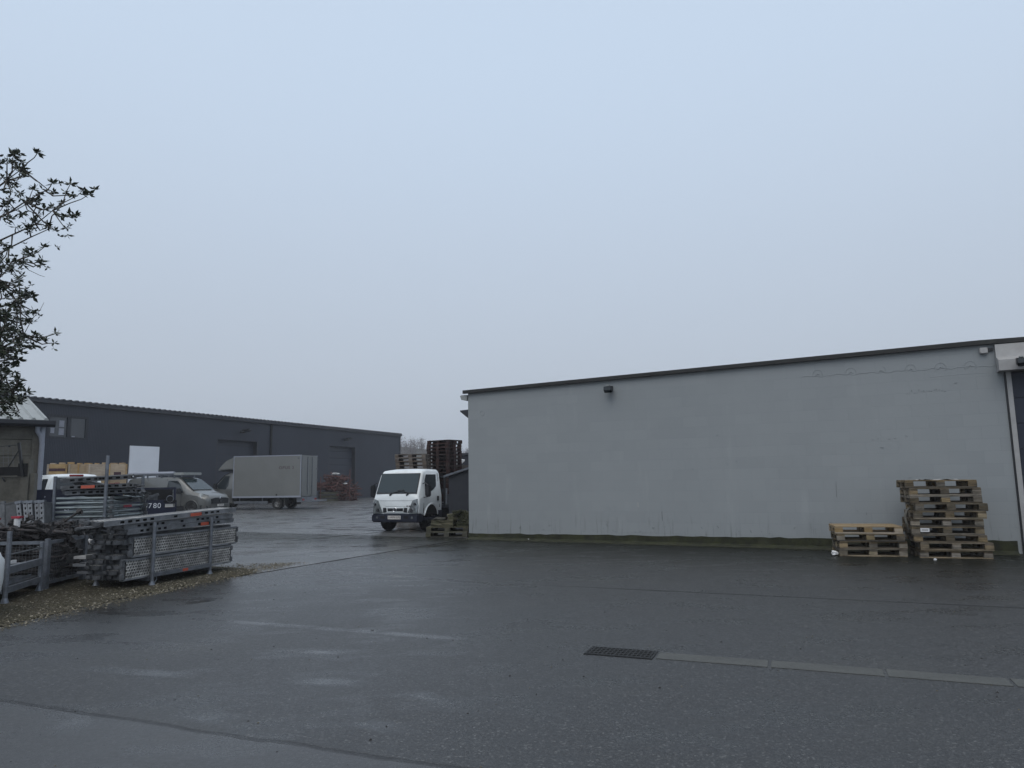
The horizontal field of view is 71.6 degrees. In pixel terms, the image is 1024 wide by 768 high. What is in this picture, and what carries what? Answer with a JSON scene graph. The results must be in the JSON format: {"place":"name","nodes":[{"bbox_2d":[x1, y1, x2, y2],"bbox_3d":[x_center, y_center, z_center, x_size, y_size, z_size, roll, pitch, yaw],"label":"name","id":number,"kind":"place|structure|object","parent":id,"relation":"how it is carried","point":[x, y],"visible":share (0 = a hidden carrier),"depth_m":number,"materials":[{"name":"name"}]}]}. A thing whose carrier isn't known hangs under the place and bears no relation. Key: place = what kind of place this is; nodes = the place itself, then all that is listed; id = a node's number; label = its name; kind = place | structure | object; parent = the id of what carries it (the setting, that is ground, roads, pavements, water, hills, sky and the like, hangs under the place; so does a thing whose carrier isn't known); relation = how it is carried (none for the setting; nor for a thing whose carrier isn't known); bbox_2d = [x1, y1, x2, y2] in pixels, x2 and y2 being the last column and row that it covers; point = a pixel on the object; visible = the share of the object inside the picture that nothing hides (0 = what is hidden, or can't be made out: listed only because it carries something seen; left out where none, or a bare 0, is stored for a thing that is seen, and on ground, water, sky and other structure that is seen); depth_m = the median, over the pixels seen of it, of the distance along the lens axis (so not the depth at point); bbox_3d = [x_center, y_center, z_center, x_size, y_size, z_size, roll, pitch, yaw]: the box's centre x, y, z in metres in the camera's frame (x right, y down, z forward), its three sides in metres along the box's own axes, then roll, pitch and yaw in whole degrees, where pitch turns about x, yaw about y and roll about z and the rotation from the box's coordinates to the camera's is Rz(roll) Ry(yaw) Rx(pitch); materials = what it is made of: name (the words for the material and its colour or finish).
{"place":"outdoors","nodes":[
{"label":"outdoors","id":0,"kind":"place"},
{"bbox_2d":[0,398,55,489],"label":"concrete garage","id":1,"kind":"structure","parent":0,"point":[25,430],"depth_m":16.83,"materials":[{"name":"concrete"}]},
{"bbox_2d":[401,447,457,468],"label":"hill","id":2,"kind":"structure","parent":0,"point":[418,452],"depth_m":279.93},
{"bbox_2d":[401,436,467,468],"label":"wood","id":3,"kind":"object","parent":2,"relation":"on","point":[421,444],"visible":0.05,"depth_m":283.88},
{"bbox_2d":[431,519,457,526],"bbox_3d":[-1.914,3.947,20.208,0.679,0.202,0.566,-3,-8,11],"label":"mossy block","id":4,"kind":"object","parent":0,"point":[445,523],"depth_m":19.98,"materials":[{"name":"green stone"}]},
{"bbox_2d":[427,450,461,454],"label":"wooden pallet","id":5,"kind":"object","parent":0,"point":[442,452],"visible":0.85,"depth_m":28.68,"materials":[{"name":"red wood"}]},
{"bbox_2d":[426,447,460,451],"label":"wooden pallet","id":6,"kind":"object","parent":5,"relation":"on","point":[444,449],"visible":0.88,"depth_m":28.62,"materials":[{"name":"red wood"}]},
{"bbox_2d":[427,443,461,447],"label":"wooden pallet","id":7,"kind":"object","parent":6,"relation":"on","point":[443,445],"visible":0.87,"depth_m":28.71,"materials":[{"name":"red wood"}]},
{"bbox_2d":[430,461,461,465],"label":"wooden pallet","id":8,"kind":"object","parent":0,"point":[444,463],"visible":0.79,"depth_m":28.61,"materials":[{"name":"red wood"}]},
{"bbox_2d":[430,458,461,461],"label":"wooden pallet","id":9,"kind":"object","parent":8,"relation":"on","point":[445,459],"visible":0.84,"depth_m":28.58,"materials":[{"name":"red wood"}]},
{"bbox_2d":[0,497,1023,767],"bbox_3d":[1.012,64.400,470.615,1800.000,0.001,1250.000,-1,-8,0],"label":"ground","id":10,"kind":"structure","parent":0,"point":[344,677],"depth_m":6.33,"materials":[{"name":"grey asphalt"}]},
{"bbox_2d":[41,474,100,489],"bbox_3d":[-14.682,3.972,23.433,5.220,1.982,1.760,-8,-10,41],"label":"pickup truck","id":11,"kind":"object","parent":10,"relation":"on","point":[47,482],"visible":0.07,"depth_m":22.80,"materials":[{"name":"white paint"}]},
{"bbox_2d":[36,487,176,515],"bbox_3d":[-9.729,3.332,17.627,3.730,1.562,1.885,3,-9,-30],"label":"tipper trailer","id":12,"kind":"object","parent":10,"relation":"on","point":[161,500],"visible":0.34,"depth_m":17.28,"materials":[{"name":"grey metal"}]},
{"bbox_2d":[0,562,293,627],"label":"gravel bed","id":13,"kind":"object","parent":10,"relation":"on","point":[75,584],"visible":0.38,"depth_m":10.71,"materials":[{"name":"gravel"}]},
{"bbox_2d":[0,553,4,590],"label":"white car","id":14,"kind":"object","parent":13,"relation":"on","point":[2,561],"visible":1,"depth_m":9.09,"materials":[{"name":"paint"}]},
{"bbox_2d":[0,442,37,502],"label":"concrete fence","id":15,"kind":"object","parent":13,"relation":"on","point":[23,487],"visible":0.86,"depth_m":14.32,"materials":[{"name":"grey concrete"}]},
{"bbox_2d":[0,531,44,603],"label":"open crate","id":16,"kind":"object","parent":13,"relation":"on","point":[7,588],"visible":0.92,"depth_m":10.14,"materials":[{"name":"metal"}]},
{"bbox_2d":[0,535,87,588],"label":"wire crate","id":17,"kind":"object","parent":13,"relation":"on","point":[47,580],"visible":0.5,"depth_m":11.23,"materials":[{"name":"metal"}]},
{"bbox_2d":[14,528,24,537],"bbox_3d":[-8.261,2.448,11.537,0.928,0.158,0.077,-9,-16,23],"label":"scaffold brace","id":18,"kind":"object","parent":17,"relation":"in","point":[20,533],"visible":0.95,"depth_m":11.36,"materials":[{"name":"grey metal"}]},
{"bbox_2d":[8,527,73,536],"bbox_3d":[-7.594,2.369,11.443,0.928,0.158,0.077,7,-34,-14],"label":"scaffold brace","id":19,"kind":"object","parent":18,"relation":"on","point":[69,532],"visible":0.84,"depth_m":11.43,"materials":[{"name":"grey metal"}]},
{"bbox_2d":[0,147,99,419],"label":"evergreen tree","id":20,"kind":"object","parent":13,"relation":"on","point":[21,335],"visible":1,"depth_m":12.70,"materials":[{"name":"green plant"}]},
{"bbox_2d":[92,517,213,585],"bbox_3d":[-6.017,2.810,12.034,0.992,1.000,1.670,-3,-8,16],"label":"stacking rack","id":21,"kind":"object","parent":13,"relation":"on","point":[207,566],"visible":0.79,"depth_m":11.58,"materials":[{"name":"metal"}]},
{"bbox_2d":[85,574,107,580],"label":"scaffold deck","id":22,"kind":"structure","parent":21,"relation":"on","point":[95,577],"depth_m":11.06,"materials":[{"name":"metal"}]},
{"bbox_2d":[88,570,103,574],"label":"scaffold deck","id":23,"kind":"structure","parent":22,"relation":"on","point":[95,572],"depth_m":11.10,"materials":[{"name":"metal"}]},
{"bbox_2d":[85,564,109,570],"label":"scaffold deck","id":24,"kind":"structure","parent":23,"relation":"on","point":[96,567],"depth_m":11.04,"materials":[{"name":"metal"}]},
{"bbox_2d":[88,559,109,564],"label":"scaffold deck","id":25,"kind":"structure","parent":24,"relation":"on","point":[99,561],"depth_m":11.11,"materials":[{"name":"metal"}]},
{"bbox_2d":[91,554,109,558],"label":"scaffold deck","id":26,"kind":"structure","parent":25,"relation":"on","point":[97,556],"depth_m":11.19,"materials":[{"name":"metal"}]},
{"bbox_2d":[96,549,115,553],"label":"scaffold deck","id":27,"kind":"structure","parent":26,"relation":"on","point":[110,551],"depth_m":11.22,"materials":[{"name":"metal"}]},
{"bbox_2d":[87,544,112,549],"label":"scaffold deck","id":28,"kind":"structure","parent":27,"relation":"on","point":[98,546],"depth_m":11.12,"materials":[{"name":"metal"}]},
{"bbox_2d":[106,559,225,579],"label":"scaffold deck","id":29,"kind":"structure","parent":21,"relation":"on","point":[109,577],"depth_m":11.01,"materials":[{"name":"metal"}]},
{"bbox_2d":[102,555,224,575],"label":"scaffold deck","id":30,"kind":"structure","parent":29,"relation":"on","point":[111,572],"depth_m":11.01,"materials":[{"name":"metal"}]},
{"bbox_2d":[107,550,226,569],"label":"scaffold deck","id":31,"kind":"structure","parent":30,"relation":"on","point":[113,567],"depth_m":11.14,"materials":[{"name":"metal"}]},
{"bbox_2d":[109,547,226,564],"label":"scaffold deck","id":32,"kind":"structure","parent":31,"relation":"on","point":[114,561],"depth_m":11.11,"materials":[{"name":"metal"}]},
{"bbox_2d":[105,543,230,559],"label":"scaffold deck","id":33,"kind":"structure","parent":32,"relation":"on","point":[116,557],"depth_m":11.03,"materials":[{"name":"metal"}]},
{"bbox_2d":[115,536,237,553],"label":"scaffold deck","id":34,"kind":"structure","parent":33,"relation":"on","point":[120,551],"depth_m":11.35,"materials":[{"name":"metal"}]},
{"bbox_2d":[112,533,230,548],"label":"scaffold deck","id":35,"kind":"structure","parent":34,"relation":"on","point":[120,546],"depth_m":11.22,"materials":[{"name":"metal"}]},
{"bbox_2d":[106,529,229,544],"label":"scaffold deck","id":36,"kind":"structure","parent":35,"relation":"on","point":[117,542],"depth_m":11.12,"materials":[{"name":"metal"}]},
{"bbox_2d":[108,524,230,539],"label":"scaffold deck","id":37,"kind":"structure","parent":36,"relation":"on","point":[120,536],"depth_m":11.90,"materials":[{"name":"metal"}]},
{"bbox_2d":[110,518,233,534],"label":"scaffold deck","id":38,"kind":"structure","parent":37,"relation":"on","point":[165,527],"depth_m":11.85,"materials":[{"name":"metal"}]},
{"bbox_2d":[107,513,232,529],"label":"scaffold deck","id":39,"kind":"structure","parent":38,"relation":"on","point":[174,521],"depth_m":11.93,"materials":[{"name":"metal"}]},
{"bbox_2d":[83,507,236,526],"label":"scaffold deck","id":40,"kind":"structure","parent":39,"relation":"on","point":[150,518],"depth_m":11.62,"materials":[{"name":"metal"}]},
{"bbox_2d":[119,545,232,580],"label":"scaffold deck","id":41,"kind":"structure","parent":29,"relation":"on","point":[201,557],"depth_m":11.84,"materials":[{"name":"metal"}]},
{"bbox_2d":[127,526,237,557],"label":"scaffold deck","id":42,"kind":"structure","parent":41,"relation":"on","point":[202,540],"depth_m":12.05,"materials":[{"name":"metal"}]},
{"bbox_2d":[128,472,229,510],"bbox_3d":[-17.951,5.851,38.164,5.568,2.255,2.460,-3,-8,17],"label":"panel van","id":43,"kind":"object","parent":10,"relation":"on","point":[193,493],"visible":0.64,"depth_m":37.35,"materials":[{"name":"silver metal"}]},
{"bbox_2d":[1,394,401,503],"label":"dark hall","id":44,"kind":"structure","parent":10,"relation":"on","point":[207,446],"depth_m":49.64,"materials":[{"name":"grey metal"}]},
{"bbox_2d":[46,414,88,439],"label":"window","id":45,"kind":"structure","parent":44,"relation":"in","point":[67,427],"depth_m":40.76,"materials":[{"name":"grey glass"}]},
{"bbox_2d":[128,446,159,481],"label":"blank panel","id":46,"kind":"object","parent":44,"relation":"attached to","point":[143,458],"visible":0.64,"depth_m":45.21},
{"bbox_2d":[216,440,252,482],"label":"sectional door","id":47,"kind":"structure","parent":44,"relation":"in","point":[225,447],"depth_m":52.57,"materials":[{"name":"grey metal"}]},
{"bbox_2d":[329,446,351,498],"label":"sectional door","id":48,"kind":"structure","parent":44,"relation":"in","point":[338,463],"depth_m":65.21,"materials":[{"name":"grey metal"}]},
{"bbox_2d":[213,455,326,508],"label":"box truck","id":49,"kind":"object","parent":10,"relation":"on","point":[281,481],"visible":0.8,"depth_m":42.76,"materials":[{"name":"grey metal"}]},
{"bbox_2d":[318,477,338,501],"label":"stacking rack","id":50,"kind":"object","parent":10,"relation":"on","point":[324,495],"visible":0.83,"depth_m":57.82,"materials":[{"name":"grey metal"}]},
{"bbox_2d":[370,469,448,530],"bbox_3d":[-2.916,3.921,24.379,2.285,1.967,4.588,-4,-8,21],"label":"flatbed truck","id":51,"kind":"object","parent":10,"relation":"on","point":[407,495],"visible":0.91,"depth_m":22.48,"materials":[{"name":"white paint"}]},
{"bbox_2d":[426,532,468,536],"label":"wooden pallet","id":52,"kind":"object","parent":10,"relation":"on","point":[445,534],"visible":0.59,"depth_m":19.91,"materials":[{"name":"brown wood"}]},
{"bbox_2d":[426,526,468,531],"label":"wooden pallet","id":53,"kind":"object","parent":52,"relation":"on","point":[446,529],"visible":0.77,"depth_m":19.91,"materials":[{"name":"brown wood"}]},
{"bbox_2d":[443,467,468,528],"bbox_3d":[-0.616,3.520,22.825,2.070,2.280,2.620,-5,-9,27],"label":"lean to","id":54,"kind":"object","parent":10,"relation":"on","point":[458,489],"visible":0.18,"depth_m":22.03,"materials":[{"name":"metal"}]},
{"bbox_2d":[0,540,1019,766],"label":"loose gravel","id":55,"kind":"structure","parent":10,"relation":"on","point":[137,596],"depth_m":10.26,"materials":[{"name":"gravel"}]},
{"bbox_2d":[583,646,657,659],"bbox_3d":[0.999,2.471,6.508,0.626,0.024,0.299,-4,-8,22],"label":"drain grate","id":56,"kind":"object","parent":10,"relation":"on","point":[623,652],"visible":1,"depth_m":6.49,"materials":[{"name":"metal"}]},
{"bbox_2d":[656,652,767,666],"bbox_3d":[1.748,2.439,6.214,0.944,0.055,0.240,-4,-8,21],"label":"gutter stone","id":57,"kind":"object","parent":10,"relation":"on","point":[715,659],"visible":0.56,"depth_m":6.20,"materials":[{"name":"concrete"}]},
{"bbox_2d":[771,660,884,676],"bbox_3d":[2.602,2.381,5.880,0.864,0.055,0.240,-4,-8,22],"label":"gutter stone","id":58,"kind":"object","parent":10,"relation":"on","point":[829,668],"visible":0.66,"depth_m":5.87,"materials":[{"name":"concrete"}]},
{"bbox_2d":[832,545,907,556],"bbox_3d":[7.073,3.306,14.072,1.200,0.144,0.800,-3,-8,14],"label":"wooden pallet","id":59,"kind":"object","parent":10,"relation":"on","point":[876,553],"visible":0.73,"depth_m":13.80,"materials":[{"name":"brown wood"}]},
{"bbox_2d":[832,538,907,548],"bbox_3d":[7.080,3.163,14.091,1.200,0.144,0.800,-3,-8,14],"label":"wooden pallet","id":60,"kind":"object","parent":59,"relation":"on","point":[870,545],"visible":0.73,"depth_m":13.81,"materials":[{"name":"brown wood"}]},
{"bbox_2d":[831,532,904,541],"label":"wooden pallet","id":61,"kind":"object","parent":60,"relation":"on","point":[872,537],"visible":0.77,"depth_m":13.86,"materials":[{"name":"brown wood"}]},
{"bbox_2d":[829,523,902,533],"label":"wooden pallet","id":62,"kind":"object","parent":61,"relation":"on","point":[836,528],"visible":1,"depth_m":13.89,"materials":[{"name":"brown wood"}]},
{"bbox_2d":[886,669,1013,686],"bbox_3d":[3.409,2.325,5.560,0.844,0.055,0.240,-4,-8,22],"label":"gutter stone","id":63,"kind":"object","parent":10,"relation":"on","point":[997,681],"visible":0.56,"depth_m":5.55,"materials":[{"name":"concrete"}]},
{"bbox_2d":[909,546,993,558],"bbox_3d":[8.362,3.217,13.556,1.200,0.144,0.800,-3,-8,16],"label":"wooden pallet","id":64,"kind":"object","parent":10,"relation":"on","point":[950,554],"visible":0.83,"depth_m":13.31,"materials":[{"name":"brown wood"}]},
{"bbox_2d":[911,541,994,550],"bbox_3d":[8.391,3.072,13.566,1.200,0.144,0.800,-3,-8,17],"label":"wooden pallet","id":65,"kind":"object","parent":64,"relation":"on","point":[988,546],"visible":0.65,"depth_m":13.33,"materials":[{"name":"brown wood"}]},
{"bbox_2d":[905,532,987,542],"bbox_3d":[8.299,2.934,13.612,1.200,0.144,0.800,-3,-8,17],"label":"wooden pallet","id":66,"kind":"object","parent":65,"relation":"on","point":[953,539],"visible":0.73,"depth_m":13.37,"materials":[{"name":"brown wood"}]},
{"bbox_2d":[902,524,984,534],"bbox_3d":[8.262,2.792,13.642,1.200,0.144,0.800,-3,-8,17],"label":"wooden pallet","id":67,"kind":"object","parent":66,"relation":"on","point":[950,531],"visible":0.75,"depth_m":13.38,"materials":[{"name":"brown wood"}]},
{"bbox_2d":[902,517,983,526],"bbox_3d":[8.265,2.648,13.660,1.200,0.144,0.800,-3,-8,17],"label":"wooden pallet","id":68,"kind":"object","parent":67,"relation":"on","point":[912,522],"visible":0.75,"depth_m":13.39,"materials":[{"name":"brown wood"}]},
{"bbox_2d":[904,509,986,518],"bbox_3d":[8.314,2.502,13.663,1.200,0.144,0.800,-3,-8,16],"label":"wooden pallet","id":69,"kind":"object","parent":68,"relation":"on","point":[913,514],"visible":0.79,"depth_m":13.41,"materials":[{"name":"brown wood"}]},
{"bbox_2d":[905,503,987,510],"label":"wooden pallet","id":70,"kind":"object","parent":69,"relation":"on","point":[952,507],"visible":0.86,"depth_m":13.43,"materials":[{"name":"brown wood"}]},
{"bbox_2d":[900,495,982,503],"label":"wooden pallet","id":71,"kind":"object","parent":70,"relation":"on","point":[944,499],"visible":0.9,"depth_m":13.46,"materials":[{"name":"brown wood"}]},
{"bbox_2d":[900,487,981,495],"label":"wooden pallet","id":72,"kind":"object","parent":71,"relation":"on","point":[942,491],"visible":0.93,"depth_m":13.48,"materials":[{"name":"brown wood"}]},
{"bbox_2d":[896,480,976,487],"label":"wooden pallet","id":73,"kind":"object","parent":72,"relation":"on","point":[935,483],"visible":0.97,"depth_m":13.51,"materials":[{"name":"brown wood"}]},
{"bbox_2d":[0,0,1023,452],"label":"sky","id":74,"kind":"structure","parent":0,"point":[356,214],"materials":[{"name":"blue"}]},
{"bbox_2d":[460,337,1023,554],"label":"grey warehouse","id":75,"kind":"structure","parent":0,"point":[798,453],"depth_m":16.24,"materials":[{"name":"concrete"}]},
{"bbox_2d":[1011,372,1023,487],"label":"sectional door","id":76,"kind":"structure","parent":75,"relation":"in","point":[1017,378],"depth_m":14.05,"materials":[{"name":"grey metal"}]},
{"bbox_3d":[-7.763,2.725,13.355,1.000,0.072,1.450,-1,-8,-3],"label":"steel board","id":77,"kind":"object","parent":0,"visible":0},
{"bbox_2d":[52,455,144,520],"bbox_3d":[-7.783,2.023,13.413,1.030,1.280,1.467,-1,-8,-2],"label":"rack","id":78,"kind":"object","parent":77,"relation":"on","point":[105,489],"visible":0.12,"depth_m":12.74,"materials":[{"name":"metal"}]},
{"bbox_2d":[55,511,147,518],"bbox_3d":[-7.727,2.470,13.365,1.090,0.070,1.320,-1,-8,-2],"label":"tube frame","id":79,"kind":"object","parent":78,"relation":"in","point":[113,515],"visible":0.88,"depth_m":13.08,"materials":[{"name":"metal"}]},
{"bbox_2d":[55,507,146,513],"bbox_3d":[-7.756,2.388,13.370,1.090,0.070,1.320,-1,-8,-1],"label":"tube frame","id":80,"kind":"object","parent":79,"relation":"on","point":[95,511],"visible":0.87,"depth_m":13.09,"materials":[{"name":"metal"}]},
{"bbox_2d":[55,503,147,509],"bbox_3d":[-7.734,2.307,13.386,1.090,0.070,1.320,-1,-8,-2],"label":"tube frame","id":81,"kind":"object","parent":80,"relation":"on","point":[100,506],"visible":0.98,"depth_m":12.95,"materials":[{"name":"metal"}]},
{"bbox_2d":[56,499,145,504],"bbox_3d":[-7.772,2.228,13.406,1.090,0.070,1.320,0,-8,-3],"label":"tube frame","id":82,"kind":"object","parent":81,"relation":"on","point":[91,502],"visible":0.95,"depth_m":12.79,"materials":[{"name":"metal"}]},
{"bbox_2d":[61,489,140,501],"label":"scaffold deck","id":83,"kind":"structure","parent":82,"relation":"on","point":[128,499],"depth_m":13.37,"materials":[{"name":"metal"}]},
{"bbox_2d":[56,494,148,499],"bbox_3d":[-7.726,2.144,13.401,1.090,0.070,1.320,-1,-8,-1],"label":"tube frame","id":84,"kind":"object","parent":78,"relation":"in","point":[97,498],"visible":0.9,"depth_m":12.76,"materials":[{"name":"metal"}]},
{"bbox_2d":[62,489,145,495],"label":"scaffold deck","id":85,"kind":"structure","parent":84,"relation":"on","point":[89,492],"depth_m":13.04,"materials":[{"name":"metal"}]},
{"bbox_2d":[82,481,100,483],"bbox_3d":[-7.685,1.886,13.322,1.000,0.050,0.280,16,-8,-15],"label":"steel board","id":86,"kind":"object","parent":85,"relation":"on","point":[90,482],"visible":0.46,"depth_m":13.15,"materials":[{"name":"grey metal"}]},
{"bbox_2d":[60,474,142,482],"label":"scaffold deck","id":87,"kind":"structure","parent":86,"relation":"on","point":[94,478],"depth_m":13.11,"materials":[{"name":"metal"}]},
{"bbox_2d":[60,483,144,490],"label":"scaffold deck","id":88,"kind":"structure","parent":85,"relation":"on","point":[101,486],"depth_m":12.96,"materials":[{"name":"metal"}]},
{"bbox_2d":[72,481,150,496],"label":"scaffold deck","id":89,"kind":"structure","parent":84,"relation":"on","point":[140,493],"depth_m":13.24,"materials":[{"name":"metal"}]},
{"bbox_3d":[-8.581,3.078,12.301,0.980,0.620,0.300,0,-8,-4],"label":"steel trestle","id":90,"kind":"object","parent":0,"visible":0},
{"bbox_2d":[0,501,5,526],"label":"upright plate","id":91,"kind":"object","parent":90,"relation":"on","point":[2,512],"visible":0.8,"depth_m":12.43,"materials":[{"name":"metal"}]},
{"bbox_2d":[5,501,16,531],"bbox_3d":[-8.728,2.425,12.411,0.220,0.730,0.060,-10,-16,-7],"label":"upright plate","id":92,"kind":"object","parent":90,"relation":"on","point":[11,510],"visible":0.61,"depth_m":12.45,"materials":[{"name":"metal"}]},
{"bbox_2d":[38,500,52,522],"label":"upright deck","id":93,"kind":"structure","parent":90,"relation":"on","point":[45,510],"depth_m":12.46,"materials":[{"name":"metal"}]},
{"bbox_3d":[-18.756,4.798,29.132,0.710,0.580,0.720,3,-9,-30],"label":"wooden crate","id":94,"kind":"object","parent":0,"visible":0},
{"bbox_3d":[-18.754,4.203,29.212,0.710,0.580,0.720,3,-9,-30],"label":"wooden crate","id":95,"kind":"object","parent":94,"relation":"on","visible":0},
{"bbox_2d":[46,464,67,474],"bbox_3d":[-18.763,3.608,29.291,0.710,0.580,0.720,3,-9,-30],"label":"wooden crate","id":96,"kind":"object","parent":95,"relation":"on","point":[57,468],"visible":0.64,"depth_m":29.01,"materials":[{"name":"brown wood"}]},
{"bbox_3d":[-18.133,4.836,29.490,0.710,0.580,0.720,3,-9,-30],"label":"wooden crate","id":97,"kind":"object","parent":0,"visible":0},
{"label":"wooden crate","id":98,"kind":"object","parent":97,"relation":"on","visible":0},
{"bbox_2d":[68,464,88,473],"bbox_3d":[-18.117,3.646,29.649,0.710,0.580,0.720,3,-9,-30],"label":"wooden crate","id":99,"kind":"object","parent":98,"relation":"on","point":[77,468],"visible":0.63,"depth_m":29.36,"materials":[{"name":"brown wood"}]},
{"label":"wooden crate","id":100,"kind":"object","parent":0,"visible":0},
{"bbox_2d":[108,479,125,482],"bbox_3d":[-16.882,4.317,30.285,0.710,0.580,0.720,3,-9,-30],"label":"wooden crate","id":101,"kind":"object","parent":100,"relation":"on","point":[117,481],"visible":0.12,"depth_m":30.03,"materials":[{"name":"brown wood"}]},
{"bbox_2d":[109,464,127,474],"bbox_3d":[-16.878,3.722,30.365,0.710,0.580,0.720,3,-9,-30],"label":"wooden crate","id":102,"kind":"object","parent":101,"relation":"on","point":[117,469],"visible":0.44,"depth_m":30.08,"materials":[{"name":"brown wood"}]},
{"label":"wooden crate","id":103,"kind":"object","parent":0,"visible":0},
{"bbox_2d":[88,464,105,475],"bbox_3d":[-17.498,3.684,30.007,0.710,0.580,0.720,3,-9,-30],"label":"wooden crate","id":104,"kind":"object","parent":103,"relation":"on","point":[97,469],"visible":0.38,"depth_m":29.70,"materials":[{"name":"brown wood"}]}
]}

